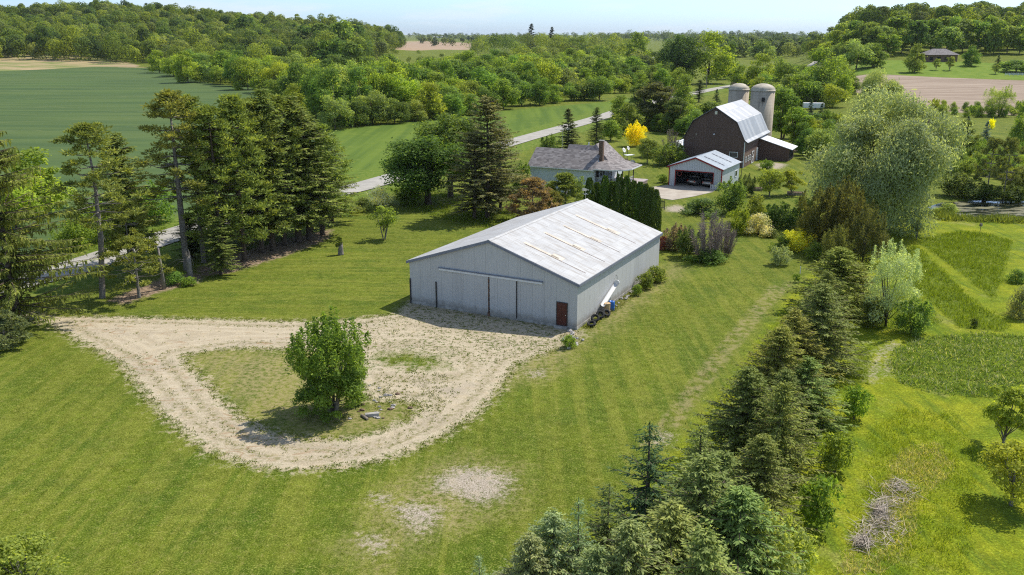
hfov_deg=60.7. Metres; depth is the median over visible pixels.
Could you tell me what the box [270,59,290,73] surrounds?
broadleaf tree
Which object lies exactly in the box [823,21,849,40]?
broadleaf tree
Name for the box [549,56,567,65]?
broadleaf tree
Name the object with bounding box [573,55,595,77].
broadleaf tree
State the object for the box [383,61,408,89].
broadleaf tree
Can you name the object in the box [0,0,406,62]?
hill wood
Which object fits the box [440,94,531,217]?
spruce tree
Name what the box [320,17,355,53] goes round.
broadleaf tree
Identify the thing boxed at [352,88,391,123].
broadleaf tree
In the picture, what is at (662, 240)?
flowering bush
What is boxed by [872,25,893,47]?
broadleaf tree
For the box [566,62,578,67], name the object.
broadleaf tree
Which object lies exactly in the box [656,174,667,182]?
lowshrub
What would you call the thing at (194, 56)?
broadleaf tree
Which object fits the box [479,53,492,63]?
broadleaf tree
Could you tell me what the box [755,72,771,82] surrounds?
broadleaf tree
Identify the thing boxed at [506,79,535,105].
broadleaf tree
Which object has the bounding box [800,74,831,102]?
broadleaf tree
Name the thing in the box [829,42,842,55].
broadleaf tree
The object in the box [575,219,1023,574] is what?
meadow
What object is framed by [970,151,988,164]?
field bush
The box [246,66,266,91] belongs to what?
broadleaf tree
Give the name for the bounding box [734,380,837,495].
spruce tree
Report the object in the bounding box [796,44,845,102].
broadleaf tree
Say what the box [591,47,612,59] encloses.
broadleaf tree
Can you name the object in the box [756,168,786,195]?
tree
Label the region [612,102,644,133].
tree
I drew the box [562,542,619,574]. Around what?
spruce tree
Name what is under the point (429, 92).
broadleaf tree
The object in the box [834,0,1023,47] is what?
ridge wood
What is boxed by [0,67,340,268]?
wheat field
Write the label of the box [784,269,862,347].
spruce tree
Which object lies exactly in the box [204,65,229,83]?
broadleaf tree
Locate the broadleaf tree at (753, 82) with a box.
[748,76,765,98]
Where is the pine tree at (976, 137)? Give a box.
[953,120,981,149]
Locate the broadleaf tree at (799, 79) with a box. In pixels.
[785,74,815,105]
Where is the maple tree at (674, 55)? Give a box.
[656,32,699,77]
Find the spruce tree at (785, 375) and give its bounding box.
[753,368,829,455]
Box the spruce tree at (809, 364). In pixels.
[764,355,858,439]
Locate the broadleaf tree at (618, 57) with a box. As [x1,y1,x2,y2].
[611,54,626,63]
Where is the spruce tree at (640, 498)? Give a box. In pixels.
[589,421,687,546]
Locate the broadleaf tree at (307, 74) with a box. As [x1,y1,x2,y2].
[297,66,323,85]
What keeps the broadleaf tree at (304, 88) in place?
on the lawn at (254, 385)
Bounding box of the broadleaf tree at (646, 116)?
[635,110,656,126]
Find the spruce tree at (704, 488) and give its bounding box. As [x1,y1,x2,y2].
[631,449,765,566]
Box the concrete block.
[365,412,378,416]
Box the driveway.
[654,185,714,199]
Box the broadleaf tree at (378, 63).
[359,59,390,69]
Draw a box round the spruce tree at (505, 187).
[478,123,528,210]
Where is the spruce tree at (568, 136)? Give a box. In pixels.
[555,108,582,148]
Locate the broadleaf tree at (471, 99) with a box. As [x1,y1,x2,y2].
[462,93,481,114]
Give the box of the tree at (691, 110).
[686,109,702,129]
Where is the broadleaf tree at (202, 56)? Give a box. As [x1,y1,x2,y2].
[190,53,210,79]
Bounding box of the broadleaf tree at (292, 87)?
[282,83,307,108]
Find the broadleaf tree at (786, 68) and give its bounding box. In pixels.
[768,56,801,84]
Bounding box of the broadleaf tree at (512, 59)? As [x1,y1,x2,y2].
[507,55,516,63]
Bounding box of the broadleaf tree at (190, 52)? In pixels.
[185,48,196,63]
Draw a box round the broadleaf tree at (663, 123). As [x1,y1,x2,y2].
[657,112,675,132]
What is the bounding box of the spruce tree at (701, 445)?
[656,422,719,496]
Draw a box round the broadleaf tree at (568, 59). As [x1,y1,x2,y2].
[559,56,575,65]
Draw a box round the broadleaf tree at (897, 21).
[881,15,910,48]
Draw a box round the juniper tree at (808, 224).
[791,182,847,248]
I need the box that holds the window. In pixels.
[729,152,737,157]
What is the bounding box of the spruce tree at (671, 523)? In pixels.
[604,495,727,574]
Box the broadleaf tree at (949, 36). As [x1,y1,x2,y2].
[930,26,965,50]
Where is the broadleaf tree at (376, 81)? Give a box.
[365,70,397,99]
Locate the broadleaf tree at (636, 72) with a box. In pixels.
[634,69,646,79]
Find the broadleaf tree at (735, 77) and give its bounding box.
[725,64,750,85]
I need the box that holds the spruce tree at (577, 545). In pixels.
[560,497,596,572]
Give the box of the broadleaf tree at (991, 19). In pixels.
[982,15,1000,41]
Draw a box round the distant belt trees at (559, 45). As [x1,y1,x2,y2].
[0,18,825,65]
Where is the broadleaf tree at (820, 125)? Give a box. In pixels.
[813,119,823,129]
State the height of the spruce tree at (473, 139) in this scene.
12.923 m
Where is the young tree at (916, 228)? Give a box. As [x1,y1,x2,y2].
[911,221,923,238]
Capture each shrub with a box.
[512,160,530,191]
[539,133,564,147]
[648,142,690,166]
[673,226,699,256]
[680,197,722,218]
[682,248,728,265]
[689,210,727,260]
[714,176,747,212]
[715,221,737,256]
[724,206,750,234]
[737,173,756,196]
[746,192,767,215]
[758,159,774,168]
[760,228,779,237]
[763,201,801,227]
[767,235,792,250]
[781,531,821,574]
[785,195,814,221]
[792,473,849,531]
[800,240,827,259]
[817,429,861,472]
[840,383,875,418]
[861,296,888,328]
[890,296,935,336]
[931,202,961,213]
[932,170,982,197]
[963,181,1005,201]
[968,104,979,114]
[969,318,979,327]
[997,183,1023,202]
[1003,284,1023,319]
[1005,267,1023,283]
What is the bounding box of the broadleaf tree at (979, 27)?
[962,19,994,48]
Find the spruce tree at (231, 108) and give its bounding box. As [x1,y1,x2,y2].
[200,92,280,261]
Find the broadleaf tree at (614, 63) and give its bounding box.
[605,60,621,72]
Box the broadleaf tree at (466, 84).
[455,79,481,96]
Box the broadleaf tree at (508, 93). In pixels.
[488,77,521,108]
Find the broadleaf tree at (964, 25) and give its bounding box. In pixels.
[955,18,978,52]
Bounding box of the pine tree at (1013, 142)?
[990,136,1023,200]
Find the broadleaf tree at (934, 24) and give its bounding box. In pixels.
[915,18,947,49]
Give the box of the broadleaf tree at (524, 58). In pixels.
[516,55,537,75]
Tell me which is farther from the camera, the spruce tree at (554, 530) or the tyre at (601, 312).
the tyre at (601, 312)
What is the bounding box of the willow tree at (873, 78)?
[852,67,908,127]
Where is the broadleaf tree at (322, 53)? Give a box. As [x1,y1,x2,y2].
[309,38,350,59]
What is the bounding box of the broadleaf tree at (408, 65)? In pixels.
[402,62,427,68]
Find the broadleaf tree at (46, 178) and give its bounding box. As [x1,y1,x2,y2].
[0,146,82,213]
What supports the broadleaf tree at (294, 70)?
on the lawn at (254, 385)
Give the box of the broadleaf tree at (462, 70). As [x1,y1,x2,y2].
[444,60,474,79]
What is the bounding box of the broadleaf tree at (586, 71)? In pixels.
[579,67,598,84]
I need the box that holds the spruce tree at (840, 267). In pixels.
[780,246,880,321]
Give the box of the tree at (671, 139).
[661,128,682,153]
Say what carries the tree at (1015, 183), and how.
on the lawn at (254, 385)
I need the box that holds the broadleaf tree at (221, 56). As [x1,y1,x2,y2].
[206,47,233,67]
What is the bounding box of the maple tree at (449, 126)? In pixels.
[408,109,485,197]
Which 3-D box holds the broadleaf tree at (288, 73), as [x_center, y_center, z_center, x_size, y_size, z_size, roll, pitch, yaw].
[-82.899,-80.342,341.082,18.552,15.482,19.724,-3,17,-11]
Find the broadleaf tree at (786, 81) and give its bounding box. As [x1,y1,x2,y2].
[780,73,800,98]
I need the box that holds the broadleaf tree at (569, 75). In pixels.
[554,67,578,86]
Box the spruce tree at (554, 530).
[493,507,590,574]
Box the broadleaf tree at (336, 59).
[325,52,344,66]
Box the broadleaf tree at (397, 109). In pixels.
[382,98,413,123]
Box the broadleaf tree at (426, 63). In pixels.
[418,57,438,69]
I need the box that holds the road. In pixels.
[1,61,817,292]
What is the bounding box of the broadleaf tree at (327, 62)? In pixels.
[319,58,332,67]
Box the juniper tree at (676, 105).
[660,97,688,132]
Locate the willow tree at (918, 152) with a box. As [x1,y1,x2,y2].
[800,78,975,237]
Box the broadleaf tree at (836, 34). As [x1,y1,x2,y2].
[828,30,844,56]
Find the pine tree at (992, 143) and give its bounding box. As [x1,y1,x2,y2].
[973,136,1009,184]
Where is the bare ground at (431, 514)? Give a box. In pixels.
[360,163,897,551]
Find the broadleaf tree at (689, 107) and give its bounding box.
[679,105,695,114]
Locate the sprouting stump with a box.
[335,236,343,255]
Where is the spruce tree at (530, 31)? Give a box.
[523,23,537,50]
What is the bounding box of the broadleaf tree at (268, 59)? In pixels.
[261,55,274,63]
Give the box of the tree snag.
[168,250,193,277]
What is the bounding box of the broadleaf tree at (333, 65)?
[328,61,345,74]
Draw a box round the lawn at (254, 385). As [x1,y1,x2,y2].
[0,35,1023,574]
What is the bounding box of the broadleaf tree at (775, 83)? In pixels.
[768,81,781,85]
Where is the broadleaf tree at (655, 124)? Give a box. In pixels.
[647,113,662,130]
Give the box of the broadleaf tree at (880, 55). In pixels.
[858,43,892,66]
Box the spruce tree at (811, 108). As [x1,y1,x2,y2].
[806,98,814,114]
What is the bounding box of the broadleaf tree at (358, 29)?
[350,25,364,37]
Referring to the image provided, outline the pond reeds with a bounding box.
[925,208,1023,222]
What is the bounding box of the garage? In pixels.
[667,150,741,189]
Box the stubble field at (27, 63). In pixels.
[0,41,470,71]
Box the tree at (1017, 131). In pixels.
[1006,100,1023,141]
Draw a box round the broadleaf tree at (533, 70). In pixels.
[520,61,540,84]
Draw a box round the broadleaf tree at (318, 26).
[309,23,336,32]
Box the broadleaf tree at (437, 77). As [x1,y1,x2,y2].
[423,70,447,86]
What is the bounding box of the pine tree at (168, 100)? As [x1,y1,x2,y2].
[122,87,229,270]
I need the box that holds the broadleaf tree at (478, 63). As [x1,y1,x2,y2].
[465,59,495,81]
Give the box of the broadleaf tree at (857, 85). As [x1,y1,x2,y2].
[851,73,860,93]
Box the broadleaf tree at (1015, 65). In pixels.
[999,59,1023,72]
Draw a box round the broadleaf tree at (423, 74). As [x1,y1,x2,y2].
[417,68,441,83]
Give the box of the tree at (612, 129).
[599,119,622,140]
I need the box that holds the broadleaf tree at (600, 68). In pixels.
[584,57,614,80]
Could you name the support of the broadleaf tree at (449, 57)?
on the lawn at (254, 385)
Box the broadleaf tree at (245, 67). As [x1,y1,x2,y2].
[227,56,260,89]
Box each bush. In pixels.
[0,309,33,349]
[48,218,95,250]
[68,200,121,243]
[127,179,177,223]
[165,271,185,285]
[179,276,198,286]
[345,196,361,215]
[355,197,372,211]
[366,184,397,205]
[391,186,423,204]
[561,334,579,347]
[622,119,646,145]
[630,284,642,295]
[635,273,654,289]
[645,265,668,281]
[659,235,669,249]
[662,222,688,251]
[742,212,772,236]
[769,244,793,265]
[782,228,817,251]
[792,274,800,281]
[819,108,836,122]
[833,112,843,125]
[927,98,940,108]
[937,99,947,108]
[937,103,949,114]
[945,161,958,174]
[949,101,959,110]
[951,107,958,114]
[957,149,967,160]
[957,157,976,174]
[961,102,969,109]
[961,108,971,116]
[965,143,981,156]
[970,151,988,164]
[972,106,985,116]
[973,165,985,175]
[977,155,990,166]
[979,142,992,153]
[984,103,992,110]
[985,107,996,116]
[988,119,996,128]
[999,109,1007,116]
[1000,164,1012,176]
[1009,107,1018,114]
[1015,100,1023,110]
[1016,154,1023,165]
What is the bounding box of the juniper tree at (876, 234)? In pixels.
[844,202,890,267]
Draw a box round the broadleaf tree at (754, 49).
[747,39,777,58]
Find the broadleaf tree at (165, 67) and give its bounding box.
[159,55,182,76]
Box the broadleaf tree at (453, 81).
[445,76,463,86]
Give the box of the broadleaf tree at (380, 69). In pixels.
[369,62,387,74]
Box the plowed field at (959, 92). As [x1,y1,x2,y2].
[808,74,1023,114]
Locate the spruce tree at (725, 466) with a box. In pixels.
[682,449,775,528]
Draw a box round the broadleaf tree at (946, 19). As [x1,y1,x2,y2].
[935,15,952,38]
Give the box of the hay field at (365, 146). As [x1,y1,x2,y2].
[308,98,629,183]
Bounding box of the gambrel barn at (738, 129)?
[680,99,769,167]
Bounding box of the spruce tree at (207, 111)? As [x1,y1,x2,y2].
[177,103,263,262]
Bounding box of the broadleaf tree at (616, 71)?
[613,66,627,83]
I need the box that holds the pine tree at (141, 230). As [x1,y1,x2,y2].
[104,202,157,281]
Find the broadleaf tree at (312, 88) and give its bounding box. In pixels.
[303,71,326,109]
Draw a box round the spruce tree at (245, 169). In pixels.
[224,120,274,231]
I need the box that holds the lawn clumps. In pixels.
[0,214,777,574]
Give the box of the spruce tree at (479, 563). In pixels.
[470,555,491,574]
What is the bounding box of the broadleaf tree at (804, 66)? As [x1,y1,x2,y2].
[799,64,809,71]
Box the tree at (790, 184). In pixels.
[781,169,806,194]
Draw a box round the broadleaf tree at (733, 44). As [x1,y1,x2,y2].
[721,41,745,78]
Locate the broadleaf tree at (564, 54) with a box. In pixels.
[559,52,573,59]
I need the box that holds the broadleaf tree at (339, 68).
[323,63,362,97]
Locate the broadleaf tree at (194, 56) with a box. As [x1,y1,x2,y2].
[184,53,206,67]
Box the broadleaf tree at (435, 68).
[429,59,442,72]
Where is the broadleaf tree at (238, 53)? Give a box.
[230,50,248,58]
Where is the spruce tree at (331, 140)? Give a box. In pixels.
[294,123,356,234]
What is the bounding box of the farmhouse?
[527,140,647,195]
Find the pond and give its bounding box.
[929,200,1023,217]
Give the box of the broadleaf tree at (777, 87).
[774,84,793,103]
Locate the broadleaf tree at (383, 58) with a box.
[378,56,401,67]
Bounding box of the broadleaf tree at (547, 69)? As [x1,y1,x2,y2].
[527,60,562,89]
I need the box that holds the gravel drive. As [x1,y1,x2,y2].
[20,302,581,469]
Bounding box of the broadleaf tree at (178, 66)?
[167,51,202,82]
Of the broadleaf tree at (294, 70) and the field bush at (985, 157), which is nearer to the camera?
the field bush at (985, 157)
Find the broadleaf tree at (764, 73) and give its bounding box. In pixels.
[758,71,774,82]
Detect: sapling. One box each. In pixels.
[367,205,400,239]
[574,176,585,197]
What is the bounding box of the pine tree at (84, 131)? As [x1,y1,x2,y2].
[39,121,153,298]
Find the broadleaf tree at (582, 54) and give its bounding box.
[576,50,590,59]
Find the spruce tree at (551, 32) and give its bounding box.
[545,27,556,48]
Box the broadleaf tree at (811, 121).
[806,119,820,130]
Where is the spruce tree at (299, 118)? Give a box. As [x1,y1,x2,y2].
[261,94,343,242]
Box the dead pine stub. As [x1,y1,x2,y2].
[157,248,165,289]
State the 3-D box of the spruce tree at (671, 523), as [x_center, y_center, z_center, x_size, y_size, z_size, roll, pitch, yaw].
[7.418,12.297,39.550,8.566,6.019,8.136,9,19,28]
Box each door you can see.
[462,273,487,313]
[490,277,515,318]
[557,302,566,325]
[751,150,753,162]
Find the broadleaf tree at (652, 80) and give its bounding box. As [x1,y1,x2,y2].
[646,72,655,85]
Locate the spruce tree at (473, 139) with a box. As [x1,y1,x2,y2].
[436,130,511,218]
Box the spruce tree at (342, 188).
[311,135,364,222]
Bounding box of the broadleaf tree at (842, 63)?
[822,54,854,94]
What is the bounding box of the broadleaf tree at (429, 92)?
[413,81,442,110]
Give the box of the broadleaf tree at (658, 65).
[649,63,662,71]
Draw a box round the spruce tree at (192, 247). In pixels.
[164,212,210,257]
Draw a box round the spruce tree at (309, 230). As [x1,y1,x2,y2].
[273,110,351,239]
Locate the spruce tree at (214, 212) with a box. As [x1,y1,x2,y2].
[174,123,249,243]
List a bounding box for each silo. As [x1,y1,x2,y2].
[728,82,749,102]
[750,83,775,136]
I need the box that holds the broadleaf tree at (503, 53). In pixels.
[493,51,510,59]
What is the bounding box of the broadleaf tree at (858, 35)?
[851,22,872,44]
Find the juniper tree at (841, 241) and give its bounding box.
[818,223,861,263]
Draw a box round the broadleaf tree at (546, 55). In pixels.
[540,51,562,61]
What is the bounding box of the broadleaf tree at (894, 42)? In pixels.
[873,33,903,54]
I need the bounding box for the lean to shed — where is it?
[758,135,797,160]
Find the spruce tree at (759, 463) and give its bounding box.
[729,433,825,548]
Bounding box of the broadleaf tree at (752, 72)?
[737,51,775,85]
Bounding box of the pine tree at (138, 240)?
[94,233,175,297]
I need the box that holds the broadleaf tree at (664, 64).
[656,59,671,67]
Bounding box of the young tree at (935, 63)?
[932,59,941,67]
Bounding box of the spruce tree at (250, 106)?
[226,97,291,252]
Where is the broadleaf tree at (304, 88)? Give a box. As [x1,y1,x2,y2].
[294,64,324,100]
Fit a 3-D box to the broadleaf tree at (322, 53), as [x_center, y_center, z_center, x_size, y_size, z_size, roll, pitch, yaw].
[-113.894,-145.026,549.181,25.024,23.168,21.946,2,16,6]
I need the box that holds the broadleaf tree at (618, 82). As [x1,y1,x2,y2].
[608,75,624,92]
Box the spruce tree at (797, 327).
[747,308,846,384]
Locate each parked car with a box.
[687,174,704,185]
[702,177,712,185]
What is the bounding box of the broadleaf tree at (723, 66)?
[685,28,738,83]
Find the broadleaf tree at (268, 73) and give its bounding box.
[256,61,286,87]
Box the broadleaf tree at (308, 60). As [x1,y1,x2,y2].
[303,56,316,62]
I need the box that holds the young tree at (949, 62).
[945,57,955,69]
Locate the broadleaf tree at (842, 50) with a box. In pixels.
[837,41,856,55]
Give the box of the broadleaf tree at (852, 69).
[840,59,855,80]
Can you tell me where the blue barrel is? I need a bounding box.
[609,300,614,310]
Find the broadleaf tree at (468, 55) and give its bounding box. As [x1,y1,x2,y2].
[460,50,481,62]
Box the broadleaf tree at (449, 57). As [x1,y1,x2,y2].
[444,52,470,62]
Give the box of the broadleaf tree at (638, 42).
[621,31,653,57]
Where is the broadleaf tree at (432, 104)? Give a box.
[412,82,450,117]
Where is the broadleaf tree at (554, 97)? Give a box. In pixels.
[547,84,563,102]
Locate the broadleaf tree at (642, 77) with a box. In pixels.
[631,72,648,87]
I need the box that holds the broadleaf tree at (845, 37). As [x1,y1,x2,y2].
[838,31,855,52]
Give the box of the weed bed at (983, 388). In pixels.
[883,331,1023,398]
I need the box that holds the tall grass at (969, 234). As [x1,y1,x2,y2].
[869,229,1014,331]
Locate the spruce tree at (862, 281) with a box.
[842,261,882,303]
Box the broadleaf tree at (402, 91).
[379,70,425,102]
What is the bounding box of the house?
[920,49,958,61]
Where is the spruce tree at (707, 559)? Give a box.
[644,523,750,574]
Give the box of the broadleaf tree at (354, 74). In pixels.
[340,65,372,101]
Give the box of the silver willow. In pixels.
[861,237,925,327]
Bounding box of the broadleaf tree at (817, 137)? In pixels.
[805,127,836,156]
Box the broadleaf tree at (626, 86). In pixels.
[620,78,629,92]
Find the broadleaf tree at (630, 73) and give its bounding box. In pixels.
[622,69,637,87]
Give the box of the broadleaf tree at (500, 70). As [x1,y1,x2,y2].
[492,66,507,76]
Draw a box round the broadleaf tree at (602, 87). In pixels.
[582,74,616,99]
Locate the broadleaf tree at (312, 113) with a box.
[305,93,322,122]
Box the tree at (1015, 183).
[1002,166,1023,190]
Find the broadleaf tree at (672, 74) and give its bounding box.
[668,70,679,84]
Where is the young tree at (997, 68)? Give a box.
[990,64,1001,73]
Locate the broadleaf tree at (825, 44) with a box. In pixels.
[817,40,834,59]
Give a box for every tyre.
[587,320,595,326]
[591,314,599,321]
[596,310,604,318]
[603,309,610,316]
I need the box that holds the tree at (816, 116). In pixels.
[802,112,824,128]
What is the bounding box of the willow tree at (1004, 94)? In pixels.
[981,84,1018,115]
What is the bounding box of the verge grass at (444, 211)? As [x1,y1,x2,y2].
[42,187,514,268]
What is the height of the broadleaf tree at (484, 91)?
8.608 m
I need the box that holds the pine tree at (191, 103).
[157,93,235,262]
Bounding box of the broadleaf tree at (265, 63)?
[242,58,270,86]
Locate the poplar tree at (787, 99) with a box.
[772,87,801,138]
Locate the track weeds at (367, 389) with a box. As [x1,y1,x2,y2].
[21,302,584,470]
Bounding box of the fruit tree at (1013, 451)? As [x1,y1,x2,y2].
[973,437,1023,506]
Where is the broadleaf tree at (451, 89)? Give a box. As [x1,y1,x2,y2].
[435,82,462,95]
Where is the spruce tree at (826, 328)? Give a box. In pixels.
[775,281,879,387]
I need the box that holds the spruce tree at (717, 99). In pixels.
[712,89,721,104]
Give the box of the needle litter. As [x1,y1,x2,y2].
[110,229,331,303]
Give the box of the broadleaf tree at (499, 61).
[489,54,520,72]
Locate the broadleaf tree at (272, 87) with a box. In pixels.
[262,75,287,94]
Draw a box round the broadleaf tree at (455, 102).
[440,93,467,117]
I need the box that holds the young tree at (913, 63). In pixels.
[902,43,926,71]
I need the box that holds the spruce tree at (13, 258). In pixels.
[0,130,107,324]
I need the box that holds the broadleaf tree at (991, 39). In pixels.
[979,18,1009,53]
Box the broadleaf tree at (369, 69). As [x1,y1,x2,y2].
[358,63,378,93]
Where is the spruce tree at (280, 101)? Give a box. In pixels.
[250,93,322,245]
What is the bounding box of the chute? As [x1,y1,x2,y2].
[601,280,619,306]
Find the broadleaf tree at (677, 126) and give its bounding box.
[672,116,693,133]
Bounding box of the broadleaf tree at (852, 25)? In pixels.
[844,20,863,33]
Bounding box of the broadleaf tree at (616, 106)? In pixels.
[609,95,629,118]
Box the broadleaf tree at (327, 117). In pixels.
[317,94,354,129]
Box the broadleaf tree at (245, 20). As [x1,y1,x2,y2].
[227,14,262,30]
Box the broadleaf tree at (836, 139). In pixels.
[832,131,841,144]
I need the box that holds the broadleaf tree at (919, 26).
[900,20,932,48]
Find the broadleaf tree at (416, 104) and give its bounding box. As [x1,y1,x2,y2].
[404,99,427,121]
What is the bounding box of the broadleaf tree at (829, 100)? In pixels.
[819,84,851,107]
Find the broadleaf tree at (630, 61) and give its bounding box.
[616,55,645,69]
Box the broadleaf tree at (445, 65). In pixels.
[438,59,457,82]
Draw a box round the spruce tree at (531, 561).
[491,532,565,574]
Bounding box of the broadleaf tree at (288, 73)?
[276,63,310,78]
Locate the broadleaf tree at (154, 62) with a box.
[145,49,164,72]
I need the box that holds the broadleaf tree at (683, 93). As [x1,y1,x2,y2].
[673,74,696,105]
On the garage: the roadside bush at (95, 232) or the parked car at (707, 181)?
the parked car at (707, 181)
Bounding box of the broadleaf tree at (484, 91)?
[477,85,501,109]
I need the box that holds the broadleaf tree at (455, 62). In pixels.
[438,58,460,74]
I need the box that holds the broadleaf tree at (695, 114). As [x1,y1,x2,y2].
[683,109,700,130]
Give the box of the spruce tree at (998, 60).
[992,55,1001,66]
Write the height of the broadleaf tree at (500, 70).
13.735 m
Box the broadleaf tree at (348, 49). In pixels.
[338,42,366,65]
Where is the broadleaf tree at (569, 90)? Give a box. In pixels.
[561,82,582,100]
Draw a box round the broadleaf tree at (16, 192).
[1,185,44,228]
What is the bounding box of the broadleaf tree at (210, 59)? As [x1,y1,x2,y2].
[205,54,214,67]
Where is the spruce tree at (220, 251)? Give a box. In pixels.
[192,216,243,274]
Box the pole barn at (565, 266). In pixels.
[406,188,662,329]
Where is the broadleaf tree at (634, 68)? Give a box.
[628,65,642,72]
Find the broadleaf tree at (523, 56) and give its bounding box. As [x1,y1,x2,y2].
[514,52,540,60]
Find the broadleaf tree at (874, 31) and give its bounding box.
[863,26,885,44]
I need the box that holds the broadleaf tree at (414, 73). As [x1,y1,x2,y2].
[402,66,423,88]
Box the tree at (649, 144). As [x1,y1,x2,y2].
[635,137,659,162]
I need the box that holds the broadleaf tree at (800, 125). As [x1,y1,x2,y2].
[787,122,813,144]
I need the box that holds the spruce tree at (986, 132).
[979,121,990,141]
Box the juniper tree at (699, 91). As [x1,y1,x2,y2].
[693,80,705,101]
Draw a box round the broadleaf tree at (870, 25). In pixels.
[859,21,880,34]
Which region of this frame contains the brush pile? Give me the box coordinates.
[845,473,927,554]
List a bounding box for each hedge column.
[583,177,594,201]
[591,182,601,202]
[598,175,610,207]
[605,181,616,209]
[612,173,624,214]
[619,175,631,217]
[626,180,637,218]
[633,181,644,223]
[638,183,648,223]
[643,187,655,225]
[649,189,661,231]
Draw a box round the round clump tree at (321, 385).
[280,305,376,422]
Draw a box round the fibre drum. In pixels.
[604,302,610,313]
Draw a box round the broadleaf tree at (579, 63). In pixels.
[576,55,597,66]
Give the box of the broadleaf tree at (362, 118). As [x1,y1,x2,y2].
[339,100,372,125]
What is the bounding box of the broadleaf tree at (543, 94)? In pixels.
[525,77,551,104]
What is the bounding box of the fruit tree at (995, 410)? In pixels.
[980,384,1023,444]
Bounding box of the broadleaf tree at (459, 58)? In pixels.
[454,54,468,63]
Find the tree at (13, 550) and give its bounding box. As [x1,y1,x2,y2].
[0,525,70,574]
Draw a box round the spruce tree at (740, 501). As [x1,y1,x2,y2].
[687,483,808,574]
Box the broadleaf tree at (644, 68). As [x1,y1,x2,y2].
[641,65,650,72]
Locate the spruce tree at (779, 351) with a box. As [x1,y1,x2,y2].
[716,325,834,433]
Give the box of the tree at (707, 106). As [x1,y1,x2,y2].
[692,101,719,114]
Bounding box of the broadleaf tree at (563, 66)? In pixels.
[554,61,574,74]
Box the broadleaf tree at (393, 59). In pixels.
[375,53,404,66]
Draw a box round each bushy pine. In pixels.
[504,177,562,217]
[535,190,564,210]
[541,172,582,204]
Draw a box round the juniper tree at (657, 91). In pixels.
[634,81,677,128]
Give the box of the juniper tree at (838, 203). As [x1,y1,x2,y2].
[817,174,873,247]
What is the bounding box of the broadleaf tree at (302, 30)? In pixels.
[290,25,314,40]
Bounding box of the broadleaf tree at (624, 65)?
[619,63,628,72]
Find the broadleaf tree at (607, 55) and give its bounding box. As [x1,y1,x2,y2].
[599,52,617,67]
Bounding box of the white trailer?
[802,102,824,109]
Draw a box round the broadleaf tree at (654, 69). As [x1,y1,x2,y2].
[644,65,657,80]
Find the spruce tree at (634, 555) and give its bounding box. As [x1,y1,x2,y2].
[591,518,669,574]
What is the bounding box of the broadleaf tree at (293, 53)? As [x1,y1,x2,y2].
[286,49,300,58]
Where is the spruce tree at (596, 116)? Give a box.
[586,107,606,144]
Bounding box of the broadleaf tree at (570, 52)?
[564,48,579,61]
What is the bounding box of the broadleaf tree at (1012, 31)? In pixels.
[999,25,1019,51]
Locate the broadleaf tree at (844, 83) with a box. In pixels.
[833,68,855,100]
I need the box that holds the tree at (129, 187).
[88,131,166,263]
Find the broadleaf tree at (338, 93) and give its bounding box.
[302,67,351,118]
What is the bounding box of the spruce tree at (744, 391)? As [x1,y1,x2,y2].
[683,365,804,479]
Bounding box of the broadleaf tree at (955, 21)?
[945,15,962,48]
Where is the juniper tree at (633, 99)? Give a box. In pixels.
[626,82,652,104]
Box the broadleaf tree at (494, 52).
[489,49,502,58]
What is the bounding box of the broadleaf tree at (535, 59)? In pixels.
[525,57,554,73]
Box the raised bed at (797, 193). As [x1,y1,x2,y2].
[787,191,803,195]
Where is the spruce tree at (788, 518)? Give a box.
[739,497,811,574]
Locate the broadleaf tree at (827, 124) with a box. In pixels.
[822,119,837,131]
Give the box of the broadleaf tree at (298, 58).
[277,52,305,65]
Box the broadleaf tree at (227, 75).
[221,53,240,82]
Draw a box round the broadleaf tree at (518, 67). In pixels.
[504,60,526,79]
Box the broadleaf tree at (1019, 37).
[1008,25,1023,53]
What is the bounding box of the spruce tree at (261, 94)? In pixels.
[231,87,313,250]
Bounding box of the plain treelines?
[402,27,834,57]
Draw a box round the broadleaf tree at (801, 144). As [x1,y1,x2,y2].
[793,128,821,154]
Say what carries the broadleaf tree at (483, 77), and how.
on the lawn at (254, 385)
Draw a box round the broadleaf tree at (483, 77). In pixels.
[467,65,498,89]
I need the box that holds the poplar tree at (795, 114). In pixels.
[782,106,816,139]
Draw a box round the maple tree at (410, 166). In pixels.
[379,134,472,204]
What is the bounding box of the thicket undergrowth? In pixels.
[149,47,652,128]
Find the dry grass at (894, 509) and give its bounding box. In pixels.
[835,441,959,574]
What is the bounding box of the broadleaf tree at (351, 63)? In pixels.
[341,59,359,69]
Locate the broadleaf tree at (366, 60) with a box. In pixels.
[354,56,374,66]
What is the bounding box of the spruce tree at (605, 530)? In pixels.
[575,481,634,566]
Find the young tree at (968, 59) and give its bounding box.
[959,46,982,65]
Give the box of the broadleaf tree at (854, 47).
[839,38,875,68]
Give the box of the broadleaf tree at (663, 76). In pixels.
[653,68,672,87]
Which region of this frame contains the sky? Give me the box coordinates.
[0,0,1023,34]
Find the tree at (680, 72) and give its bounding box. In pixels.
[666,67,691,96]
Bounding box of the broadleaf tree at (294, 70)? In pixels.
[275,61,306,94]
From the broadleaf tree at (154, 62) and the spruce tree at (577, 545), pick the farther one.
the broadleaf tree at (154, 62)
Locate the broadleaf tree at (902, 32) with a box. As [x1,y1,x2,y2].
[891,28,915,52]
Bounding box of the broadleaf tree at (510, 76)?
[499,69,523,100]

